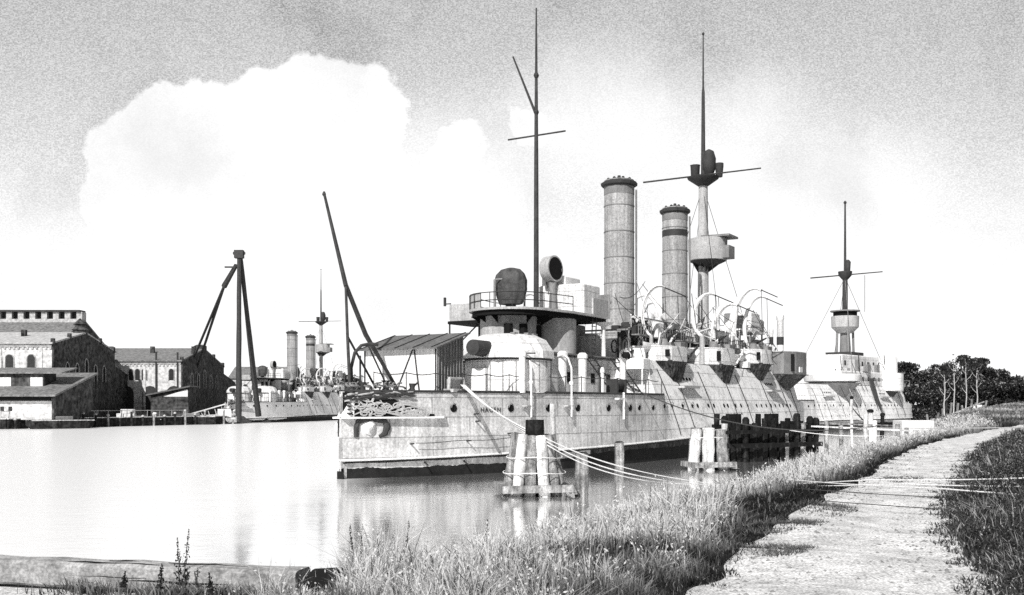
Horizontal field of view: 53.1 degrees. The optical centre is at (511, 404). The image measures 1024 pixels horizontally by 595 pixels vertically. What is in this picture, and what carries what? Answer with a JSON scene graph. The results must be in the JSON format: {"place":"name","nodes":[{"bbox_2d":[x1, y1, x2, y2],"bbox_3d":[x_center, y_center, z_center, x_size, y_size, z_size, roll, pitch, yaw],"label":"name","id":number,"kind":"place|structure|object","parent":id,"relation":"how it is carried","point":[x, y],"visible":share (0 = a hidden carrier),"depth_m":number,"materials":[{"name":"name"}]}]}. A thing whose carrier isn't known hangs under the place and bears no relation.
{"place":"outdoors","nodes":[
{"label":"outdoors","id":0,"kind":"place"},
{"bbox_2d":[0,586,142,594],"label":"sandy ground","id":1,"kind":"structure","parent":0,"point":[9,590],"depth_m":12.78,"materials":[{"name":"white sand"}]},
{"bbox_2d":[229,367,302,389],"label":"brick hall","id":2,"kind":"structure","parent":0,"point":[245,371],"depth_m":292.25,"materials":[{"name":"grey brick"}]},
{"bbox_2d":[359,332,469,389],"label":"wooden shed","id":3,"kind":"structure","parent":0,"point":[428,354],"depth_m":56.72,"materials":[{"name":"grey paint"}]},
{"bbox_2d":[0,420,892,570],"bbox_3d":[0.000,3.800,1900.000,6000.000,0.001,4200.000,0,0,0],"label":"water","id":4,"kind":"structure","parent":0,"point":[280,493],"depth_m":42.54,"materials":[{"name":"white liquid"}]},
{"bbox_2d":[13,418,16,428],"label":"fender pile","id":5,"kind":"object","parent":4,"relation":"in","point":[15,423],"visible":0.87,"depth_m":161.91,"materials":[{"name":"wood"}]},
{"bbox_2d":[25,416,93,428],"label":"harbour barge","id":6,"kind":"object","parent":4,"relation":"on","point":[63,422],"visible":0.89,"depth_m":163.99,"materials":[{"name":"grey paint"}]},
{"bbox_2d":[0,415,235,428],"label":"quay wall","id":7,"kind":"structure","parent":4,"relation":"in","point":[6,423],"depth_m":182.96,"materials":[{"name":"black stone"}]},
{"bbox_2d":[0,368,97,419],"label":"quay shed","id":8,"kind":"structure","parent":7,"relation":"on","point":[38,393],"depth_m":168.14,"materials":[{"name":"brick"}]},
{"bbox_2d":[0,377,10,385],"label":"dormer window","id":9,"kind":"structure","parent":8,"relation":"in","point":[4,381],"depth_m":168.41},
{"bbox_2d":[30,377,42,385],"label":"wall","id":10,"kind":"structure","parent":8,"relation":"in","point":[34,381],"depth_m":168.41,"materials":[{"name":"white paint"}]},
{"bbox_2d":[109,345,234,415],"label":"brick hall","id":11,"kind":"structure","parent":7,"relation":"on","point":[152,369],"depth_m":219.15,"materials":[{"name":"grey brick"}]},
{"bbox_2d":[128,368,133,379],"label":"window","id":12,"kind":"structure","parent":11,"relation":"in","point":[130,371],"depth_m":214.98,"materials":[{"name":"grey glass"}]},
{"bbox_2d":[134,368,140,379],"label":"window","id":13,"kind":"structure","parent":11,"relation":"in","point":[137,374],"depth_m":214.98,"materials":[{"name":"grey glass"}]},
{"bbox_2d":[141,369,147,379],"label":"window","id":14,"kind":"structure","parent":11,"relation":"in","point":[142,369],"depth_m":214.93,"materials":[{"name":"grey glass"}]},
{"bbox_2d":[168,368,174,379],"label":"window","id":15,"kind":"structure","parent":11,"relation":"in","point":[171,373],"depth_m":214.98,"materials":[{"name":"grey glass"}]},
{"bbox_2d":[190,373,192,385],"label":"window","id":16,"kind":"structure","parent":11,"relation":"in","point":[191,377],"depth_m":221.05,"materials":[{"name":"glass"}]},
{"bbox_2d":[197,373,199,388],"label":"window","id":17,"kind":"structure","parent":11,"relation":"in","point":[198,375],"depth_m":225.96,"materials":[{"name":"glass"}]},
{"bbox_2d":[203,370,205,388],"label":"window","id":18,"kind":"structure","parent":11,"relation":"in","point":[204,374],"depth_m":230.36,"materials":[{"name":"glass"}]},
{"bbox_2d":[215,375,217,388],"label":"window","id":19,"kind":"structure","parent":11,"relation":"in","point":[216,380],"depth_m":239.72,"materials":[{"name":"glass"}]},
{"bbox_2d":[193,404,225,415],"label":"gangway","id":20,"kind":"object","parent":7,"relation":"on","point":[208,411],"visible":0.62,"depth_m":206.21,"materials":[{"name":"white wood"}]},
{"bbox_2d":[194,250,261,421],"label":"sheerlegs crane","id":21,"kind":"object","parent":7,"relation":"on","point":[239,265],"visible":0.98,"depth_m":207.84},
{"bbox_2d":[130,410,132,425],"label":"fender pile","id":22,"kind":"object","parent":4,"relation":"in","point":[131,417],"visible":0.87,"depth_m":183.01,"materials":[{"name":"wood"}]},
{"bbox_2d":[163,415,165,425],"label":"fender pile","id":23,"kind":"object","parent":4,"relation":"in","point":[164,420],"visible":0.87,"depth_m":190.06,"materials":[{"name":"wood"}]},
{"bbox_2d":[184,409,186,424],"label":"fender pile","id":24,"kind":"object","parent":4,"relation":"in","point":[185,410],"visible":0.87,"depth_m":194.65,"materials":[{"name":"wood"}]},
{"bbox_2d":[186,413,215,424],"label":"harbour barge","id":25,"kind":"object","parent":4,"relation":"on","point":[205,420],"visible":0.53,"depth_m":198.03,"materials":[{"name":"grey paint"}]},
{"bbox_2d":[217,409,236,422],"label":"white launch","id":26,"kind":"object","parent":4,"relation":"on","point":[227,414],"visible":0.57,"depth_m":205.93,"materials":[{"name":"paint"}]},
{"bbox_2d":[224,290,358,422],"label":"coastal warship","id":27,"kind":"object","parent":4,"relation":"on","point":[310,395],"visible":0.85,"depth_m":241.82,"materials":[{"name":"paint"}]},
{"bbox_2d":[494,420,576,496],"bbox_3d":[0.955,2.643,43.601,3.109,4.054,3.100,0,0,-8],"label":"mooring dolphin","id":28,"kind":"object","parent":4,"relation":"in","point":[533,467],"visible":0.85,"depth_m":42.68,"materials":[{"name":"wood"}]},
{"bbox_2d":[463,385,1018,486],"bbox_3d":[3.084,0.531,34.778,3.618,3.306,43.421,0,0,-20],"label":"mooring rope","id":29,"kind":"object","parent":28,"relation":"attached to","point":[709,484],"visible":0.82,"depth_m":29.37,"materials":[{"name":"white fabric"}]},
{"bbox_2d":[464,385,1018,494],"bbox_3d":[3.337,0.602,33.783,3.166,3.430,45.460,0,0,-19],"label":"mooring rope","id":30,"kind":"object","parent":28,"relation":"attached to","point":[758,482],"visible":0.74,"depth_m":21.36,"materials":[{"name":"white fabric"}]},
{"bbox_2d":[461,384,1023,484],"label":"mooring rope","id":31,"kind":"object","parent":28,"relation":"attached to","point":[722,484],"visible":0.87,"depth_m":26.65,"materials":[{"name":"white fabric"}]},
{"bbox_2d":[550,404,555,434],"bbox_3d":[1.849,2.280,44.507,0.415,4.662,0.334,0,0,0],"label":"mooring post","id":32,"kind":"object","parent":4,"relation":"in","point":[552,421],"visible":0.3,"depth_m":44.41,"materials":[{"name":"white wood"}]},
{"bbox_2d":[322,8,808,478],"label":"coastal warship","id":33,"kind":"object","parent":4,"relation":"on","point":[522,364],"visible":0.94,"depth_m":69.20,"materials":[{"name":"grey paint"}]},
{"bbox_2d":[567,372,570,381],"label":"window","id":34,"kind":"structure","parent":33,"relation":"in","point":[568,373],"depth_m":66.88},
{"bbox_2d":[591,373,594,382],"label":"window","id":35,"kind":"structure","parent":33,"relation":"in","point":[592,375],"depth_m":69.81,"materials":[{"name":"black glass"}]},
{"bbox_2d":[598,367,600,391],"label":"door","id":36,"kind":"structure","parent":33,"relation":"in","point":[598,367],"depth_m":70.72,"materials":[{"name":"grey paint"}]},
{"bbox_2d":[638,317,674,331],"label":"ships boat","id":37,"kind":"object","parent":33,"relation":"on","point":[655,320],"visible":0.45,"depth_m":77.80,"materials":[{"name":"paint"}]},
{"bbox_2d":[703,328,729,337],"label":"ships boat","id":38,"kind":"object","parent":33,"relation":"hanging from","point":[718,333],"visible":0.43,"depth_m":89.21,"materials":[{"name":"paint"}]},
{"bbox_2d":[630,387,883,430],"bbox_3d":[15.125,0.190,64.818,15.801,2.843,0.080,0,0,21],"label":"mooring rope","id":39,"kind":"object","parent":33,"relation":"attached to","point":[753,425],"visible":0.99,"depth_m":64.77,"materials":[{"name":"white fabric"}]},
{"bbox_2d":[814,390,862,420],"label":"mooring rope","id":40,"kind":"object","parent":33,"relation":"attached to","point":[838,410],"visible":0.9,"depth_m":91.38,"materials":[{"name":"white fabric"}]},
{"bbox_2d":[575,452,588,495],"bbox_3d":[2.920,3.299,43.083,0.662,2.644,0.653,0,0,0],"label":"mooring post","id":41,"kind":"object","parent":4,"relation":"in","point":[581,477],"visible":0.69,"depth_m":42.83,"materials":[{"name":"grey wood"}]},
{"bbox_2d":[614,441,623,489],"bbox_3d":[4.836,3.119,46.141,0.496,2.973,0.487,0,0,0],"label":"mooring post","id":42,"kind":"object","parent":4,"relation":"in","point":[619,460],"visible":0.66,"depth_m":45.97,"materials":[{"name":"grey wood"}]},
{"bbox_2d":[681,427,736,470],"bbox_3d":[11.650,2.996,60.518,2.810,3.323,2.679,0,0,-9],"label":"mooring dolphin","id":43,"kind":"object","parent":4,"relation":"in","point":[708,450],"visible":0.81,"depth_m":59.66,"materials":[{"name":"wood"}]},
{"bbox_2d":[712,413,822,461],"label":"pile cluster","id":44,"kind":"object","parent":4,"relation":"in","point":[745,443],"visible":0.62,"depth_m":68.96,"materials":[{"name":"black wood"}]},
{"bbox_2d":[790,430,902,435],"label":"mooring rope","id":45,"kind":"object","parent":44,"relation":"attached to","point":[836,435],"visible":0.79,"depth_m":67.81,"materials":[{"name":"white fabric"}]},
{"bbox_2d":[850,396,853,446],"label":"bollard post","id":46,"kind":"object","parent":4,"relation":"in","point":[851,415],"visible":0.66,"depth_m":79.91,"materials":[{"name":"white wood"}]},
{"bbox_2d":[794,201,912,429],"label":"coastal warship","id":47,"kind":"object","parent":4,"relation":"on","point":[877,385],"visible":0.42,"depth_m":171.69,"materials":[{"name":"grey paint"}]},
{"bbox_2d":[840,385,863,421],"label":"mooring rope","id":48,"kind":"object","parent":47,"relation":"attached to","point":[853,408],"visible":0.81,"depth_m":98.21,"materials":[{"name":"grey fabric"}]},
{"bbox_2d":[867,409,873,441],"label":"bollard post","id":49,"kind":"object","parent":4,"relation":"in","point":[870,415],"visible":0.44,"depth_m":77.83,"materials":[{"name":"white wood"}]},
{"bbox_2d":[811,414,934,451],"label":"timber jetty","id":50,"kind":"object","parent":4,"relation":"in","point":[899,426],"visible":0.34,"depth_m":69.20,"materials":[{"name":"white wood"}]},
{"bbox_2d":[829,426,1023,428],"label":"mooring rope","id":51,"kind":"object","parent":50,"relation":"attached to","point":[935,428],"visible":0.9,"depth_m":51.19,"materials":[{"name":"white fabric"}]},
{"bbox_2d":[880,413,884,439],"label":"bollard post","id":52,"kind":"object","parent":4,"relation":"in","point":[882,415],"visible":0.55,"depth_m":77.87,"materials":[{"name":"grey wood"}]},
{"bbox_2d":[0,405,1022,594],"bbox_3d":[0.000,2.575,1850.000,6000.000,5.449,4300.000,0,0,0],"label":"ground","id":53,"kind":"structure","parent":0,"point":[246,420],"depth_m":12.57,"materials":[{"name":"grey plant"}]},
{"bbox_2d":[0,318,127,416],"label":"brick hall","id":54,"kind":"structure","parent":53,"relation":"on","point":[80,348],"depth_m":191.72,"materials":[{"name":"brick"}]},
{"bbox_2d":[5,354,13,366],"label":"window","id":55,"kind":"structure","parent":54,"relation":"in","point":[9,360],"depth_m":179.98,"materials":[{"name":"grey glass"}]},
{"bbox_2d":[26,354,35,366],"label":"window","id":56,"kind":"structure","parent":54,"relation":"in","point":[31,357],"depth_m":179.98,"materials":[{"name":"grey glass"}]},
{"bbox_2d":[0,310,103,342],"bbox_3d":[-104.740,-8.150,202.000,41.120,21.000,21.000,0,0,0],"label":"roof","id":57,"kind":"structure","parent":54,"relation":"attached to","point":[39,320],"depth_m":200.95,"materials":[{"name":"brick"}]},
{"bbox_2d":[65,361,69,372],"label":"window","id":58,"kind":"structure","parent":54,"relation":"in","point":[67,365],"depth_m":185.65,"materials":[{"name":"glass"}]},
{"bbox_2d":[75,363,79,372],"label":"window","id":59,"kind":"structure","parent":54,"relation":"in","point":[77,370],"depth_m":189.91,"materials":[{"name":"glass"}]},
{"bbox_2d":[85,358,88,372],"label":"window","id":60,"kind":"structure","parent":54,"relation":"in","point":[86,360],"depth_m":193.94,"materials":[{"name":"glass"}]},
{"bbox_2d":[94,364,97,381],"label":"window","id":61,"kind":"structure","parent":54,"relation":"in","point":[95,366],"depth_m":198.10,"materials":[{"name":"glass"}]},
{"bbox_2d":[102,365,105,381],"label":"window","id":62,"kind":"structure","parent":54,"relation":"in","point":[104,368],"depth_m":202.30,"materials":[{"name":"glass"}]},
{"bbox_2d":[1,410,183,416],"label":"quay railing","id":63,"kind":"object","parent":53,"relation":"on","point":[128,410],"visible":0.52,"depth_m":186.34,"materials":[{"name":"metal"}]},
{"bbox_2d":[116,409,135,416],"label":"goods stack","id":64,"kind":"object","parent":53,"relation":"on","point":[125,413],"visible":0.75,"depth_m":193.23,"materials":[{"name":"white"}]},
{"bbox_2d":[135,407,149,416],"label":"goods stack","id":65,"kind":"object","parent":53,"relation":"on","point":[139,413],"visible":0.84,"depth_m":199.28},
{"bbox_2d":[0,555,310,593],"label":"timber beam","id":66,"kind":"structure","parent":53,"relation":"on","point":[20,570],"depth_m":12.79,"materials":[{"name":"grey wood"}]},
{"bbox_2d":[17,572,305,594],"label":"grass","id":67,"kind":"structure","parent":53,"relation":"on","point":[85,587],"depth_m":12.35,"materials":[{"name":"grey plant"}]},
{"bbox_2d":[119,571,128,587],"bbox_3d":[-4.708,2.114,12.408,0.151,0.218,0.125,0,0,19],"label":"tall weed","id":68,"kind":"object","parent":67,"relation":"on","point":[122,584],"visible":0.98,"depth_m":12.39,"materials":[{"name":"black plant"}]},
{"bbox_2d":[153,563,166,589],"bbox_3d":[-4.213,2.043,12.206,0.145,0.321,0.155,0,0,26],"label":"tall weed","id":69,"kind":"object","parent":67,"relation":"on","point":[161,578],"visible":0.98,"depth_m":12.19,"materials":[{"name":"black plant"}]},
{"bbox_2d":[173,537,184,586],"bbox_3d":[-4.030,1.905,12.414,0.129,0.614,0.159,0,0,0],"label":"tall weed","id":70,"kind":"object","parent":67,"relation":"on","point":[178,571],"visible":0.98,"depth_m":12.40,"materials":[{"name":"black plant"}]},
{"bbox_2d":[176,529,189,587],"bbox_3d":[-3.937,1.844,12.306,0.166,0.717,0.138,0,0,21],"label":"tall weed","id":71,"kind":"object","parent":67,"relation":"on","point":[184,576],"visible":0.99,"depth_m":12.30,"materials":[{"name":"black plant"}]},
{"bbox_2d":[206,572,216,592],"bbox_3d":[-3.520,2.084,11.982,0.133,0.259,0.156,0,0,-22],"label":"tall weed","id":72,"kind":"object","parent":67,"relation":"on","point":[210,586],"visible":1,"depth_m":11.99,"materials":[{"name":"black plant"}]},
{"bbox_2d":[146,386,198,415],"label":"lean to store","id":73,"kind":"structure","parent":53,"relation":"on","point":[180,399],"depth_m":207.50,"materials":[{"name":"brick"}]},
{"bbox_2d":[297,567,350,594],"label":"log stump","id":74,"kind":"object","parent":53,"relation":"on","point":[321,577],"visible":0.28,"depth_m":12.00,"materials":[{"name":"black wood"}]},
{"bbox_2d":[349,525,354,563],"bbox_3d":[-2.050,1.862,13.204,0.137,0.680,0.126,0,0,41],"label":"tall weed","id":75,"kind":"object","parent":53,"relation":"on","point":[351,541],"visible":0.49,"depth_m":13.20,"materials":[{"name":"grey plant"}]},
{"bbox_2d":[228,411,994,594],"bbox_3d":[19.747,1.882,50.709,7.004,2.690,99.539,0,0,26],"label":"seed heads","id":76,"kind":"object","parent":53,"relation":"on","point":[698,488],"visible":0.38,"depth_m":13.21,"materials":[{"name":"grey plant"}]},
{"bbox_2d":[708,541,818,556],"bbox_3d":[2.886,1.651,11.613,1.360,0.184,1.235,0,0,0],"label":"grass tongue","id":77,"kind":"object","parent":53,"relation":"on","point":[792,548],"depth_m":11.66,"materials":[{"name":"grey plant"}]},
{"bbox_2d":[705,517,829,536],"bbox_3d":[3.458,1.669,14.267,1.848,0.243,1.949,0,0,43],"label":"grass tongue","id":78,"kind":"object","parent":53,"relation":"on","point":[764,523],"depth_m":13.90,"materials":[{"name":"grey plant"}]},
{"bbox_2d":[741,500,859,516],"bbox_3d":[4.724,1.654,16.401,1.972,0.212,2.486,0,0,0],"label":"grass tongue","id":79,"kind":"object","parent":53,"relation":"on","point":[824,505],"depth_m":16.18,"materials":[{"name":"grey plant"}]},
{"bbox_2d":[879,475,922,482],"bbox_3d":[8.637,1.644,22.595,1.126,0.189,1.193,0,0,-40],"label":"grass tuft","id":80,"kind":"object","parent":53,"relation":"on","point":[890,477],"visible":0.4,"depth_m":22.72,"materials":[{"name":"grey plant"}]},
{"bbox_2d":[897,361,921,403],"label":"tree","id":81,"kind":"object","parent":53,"relation":"on","point":[909,370],"visible":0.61,"depth_m":204.59,"materials":[{"name":"black plant"}]},
{"bbox_2d":[903,382,915,400],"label":"bush","id":82,"kind":"object","parent":53,"relation":"on","point":[906,394],"visible":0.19,"depth_m":190.91,"materials":[{"name":"black plant"}]},
{"bbox_2d":[909,370,932,403],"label":"tree","id":83,"kind":"object","parent":53,"relation":"on","point":[924,376],"visible":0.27,"depth_m":229.18,"materials":[{"name":"black plant"}]},
{"bbox_2d":[909,384,936,419],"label":"tree","id":84,"kind":"object","parent":53,"relation":"on","point":[919,410],"visible":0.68,"depth_m":189.11,"materials":[{"name":"black plant"}]},
{"bbox_2d":[921,368,941,407],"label":"tree","id":85,"kind":"object","parent":53,"relation":"on","point":[928,371],"visible":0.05,"depth_m":233.28,"materials":[{"name":"black plant"}]},
{"bbox_2d":[918,379,947,419],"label":"tree","id":86,"kind":"object","parent":53,"relation":"on","point":[935,395],"visible":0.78,"depth_m":188.23,"materials":[{"name":"black plant"}]},
{"bbox_2d":[932,365,958,415],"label":"bare tree","id":87,"kind":"object","parent":53,"relation":"on","point":[944,375],"visible":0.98,"depth_m":175.90,"materials":[{"name":"grey plant"}]},
{"bbox_2d":[925,362,967,410],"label":"tree","id":88,"kind":"object","parent":53,"relation":"on","point":[933,366],"visible":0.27,"depth_m":214.32,"materials":[{"name":"black plant"}]},
{"bbox_2d":[934,382,964,415],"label":"tree","id":89,"kind":"object","parent":53,"relation":"on","point":[948,390],"visible":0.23,"depth_m":191.25,"materials":[{"name":"black plant"}]},
{"bbox_2d":[941,354,964,412],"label":"bare tree","id":90,"kind":"object","parent":53,"relation":"on","point":[954,365],"visible":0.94,"depth_m":177.93,"materials":[{"name":"grey plant"}]},
{"bbox_2d":[926,399,986,419],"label":"stake fence","id":91,"kind":"object","parent":53,"relation":"on","point":[957,409],"visible":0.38,"depth_m":121.91,"materials":[{"name":"grey wood"}]},
{"bbox_2d":[940,355,984,403],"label":"tree","id":92,"kind":"object","parent":53,"relation":"on","point":[962,378],"visible":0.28,"depth_m":199.42,"materials":[{"name":"black plant"}]},
{"bbox_2d":[947,384,981,411],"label":"bush","id":93,"kind":"object","parent":53,"relation":"on","point":[958,396],"visible":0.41,"depth_m":189.17,"materials":[{"name":"black plant"}]},
{"bbox_2d":[955,355,979,409],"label":"bare tree","id":94,"kind":"object","parent":53,"relation":"on","point":[966,360],"visible":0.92,"depth_m":179.92,"materials":[{"name":"grey plant"}]},
{"bbox_2d":[955,379,984,409],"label":"bush","id":95,"kind":"object","parent":53,"relation":"on","point":[972,383],"visible":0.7,"depth_m":188.14,"materials":[{"name":"black plant"}]},
{"bbox_2d":[922,429,1023,594],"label":"rough weeds","id":96,"kind":"object","parent":53,"relation":"on","point":[1008,566],"visible":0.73,"depth_m":13.39,"materials":[{"name":"grey plant"}]},
{"bbox_2d":[961,357,990,398],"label":"tree","id":97,"kind":"object","parent":53,"relation":"on","point":[986,362],"visible":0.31,"depth_m":202.92,"materials":[{"name":"black plant"}]},
{"bbox_2d":[967,360,984,407],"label":"bare tree","id":98,"kind":"object","parent":53,"relation":"on","point":[981,366],"visible":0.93,"depth_m":181.91,"materials":[{"name":"grey plant"}]},
{"bbox_2d":[930,401,1023,435],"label":"meadow grass","id":99,"kind":"structure","parent":53,"relation":"on","point":[1011,411],"depth_m":91.43,"materials":[{"name":"grey plant"}]},
{"bbox_2d":[980,380,1000,405],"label":"bush","id":100,"kind":"object","parent":53,"relation":"on","point":[988,387],"visible":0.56,"depth_m":190.72,"materials":[{"name":"black plant"}]},
{"bbox_2d":[980,366,1008,398],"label":"tree","id":101,"kind":"object","parent":53,"relation":"on","point":[992,370],"visible":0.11,"depth_m":209.03,"materials":[{"name":"black plant"}]},
{"bbox_2d":[986,368,1011,381],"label":"tree","id":102,"kind":"object","parent":53,"relation":"on","point":[1002,373],"visible":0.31,"depth_m":210.69,"materials":[{"name":"black plant"}]},
{"bbox_2d":[984,381,1023,404],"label":"bush","id":103,"kind":"object","parent":53,"relation":"on","point":[1002,387],"visible":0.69,"depth_m":189.25,"materials":[{"name":"black plant"}]},
{"bbox_2d":[996,376,1023,401],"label":"bush","id":104,"kind":"object","parent":53,"relation":"on","point":[1018,384],"visible":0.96,"depth_m":188.51,"materials":[{"name":"black plant"}]},
{"bbox_2d":[1004,374,1020,382],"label":"tree","id":105,"kind":"object","parent":53,"relation":"on","point":[1012,377],"visible":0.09,"depth_m":210.16,"materials":[{"name":"black plant"}]},
{"bbox_2d":[0,0,1023,404],"label":"sky","id":106,"kind":"structure","parent":0,"point":[144,144],"materials":[{"name":"white"}]},
{"bbox_2d":[686,425,1023,594],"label":"path","id":107,"kind":"structure","parent":0,"point":[849,562],"depth_m":11.99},
{"bbox_2d":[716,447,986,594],"bbox_3d":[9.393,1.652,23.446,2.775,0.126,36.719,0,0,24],"label":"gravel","id":108,"kind":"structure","parent":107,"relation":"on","point":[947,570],"depth_m":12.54,"materials":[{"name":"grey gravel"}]},
{"bbox_2d":[800,498,946,509],"bbox_3d":[6.250,1.618,16.550,0.016,0.076,4.264,0,0,-39],"label":"mooring rope","id":109,"kind":"object","parent":107,"relation":"on","point":[884,505],"visible":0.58,"depth_m":16.72,"materials":[{"name":"grey fabric"}]},
{"bbox_2d":[792,488,1017,500],"bbox_3d":[9.100,1.469,16.450,9.545,0.262,0.018,0,0,35],"label":"mooring rope","id":110,"kind":"object","parent":107,"relation":"on","point":[873,493],"visible":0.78,"depth_m":18.31,"materials":[{"name":"white fabric"}]}
]}

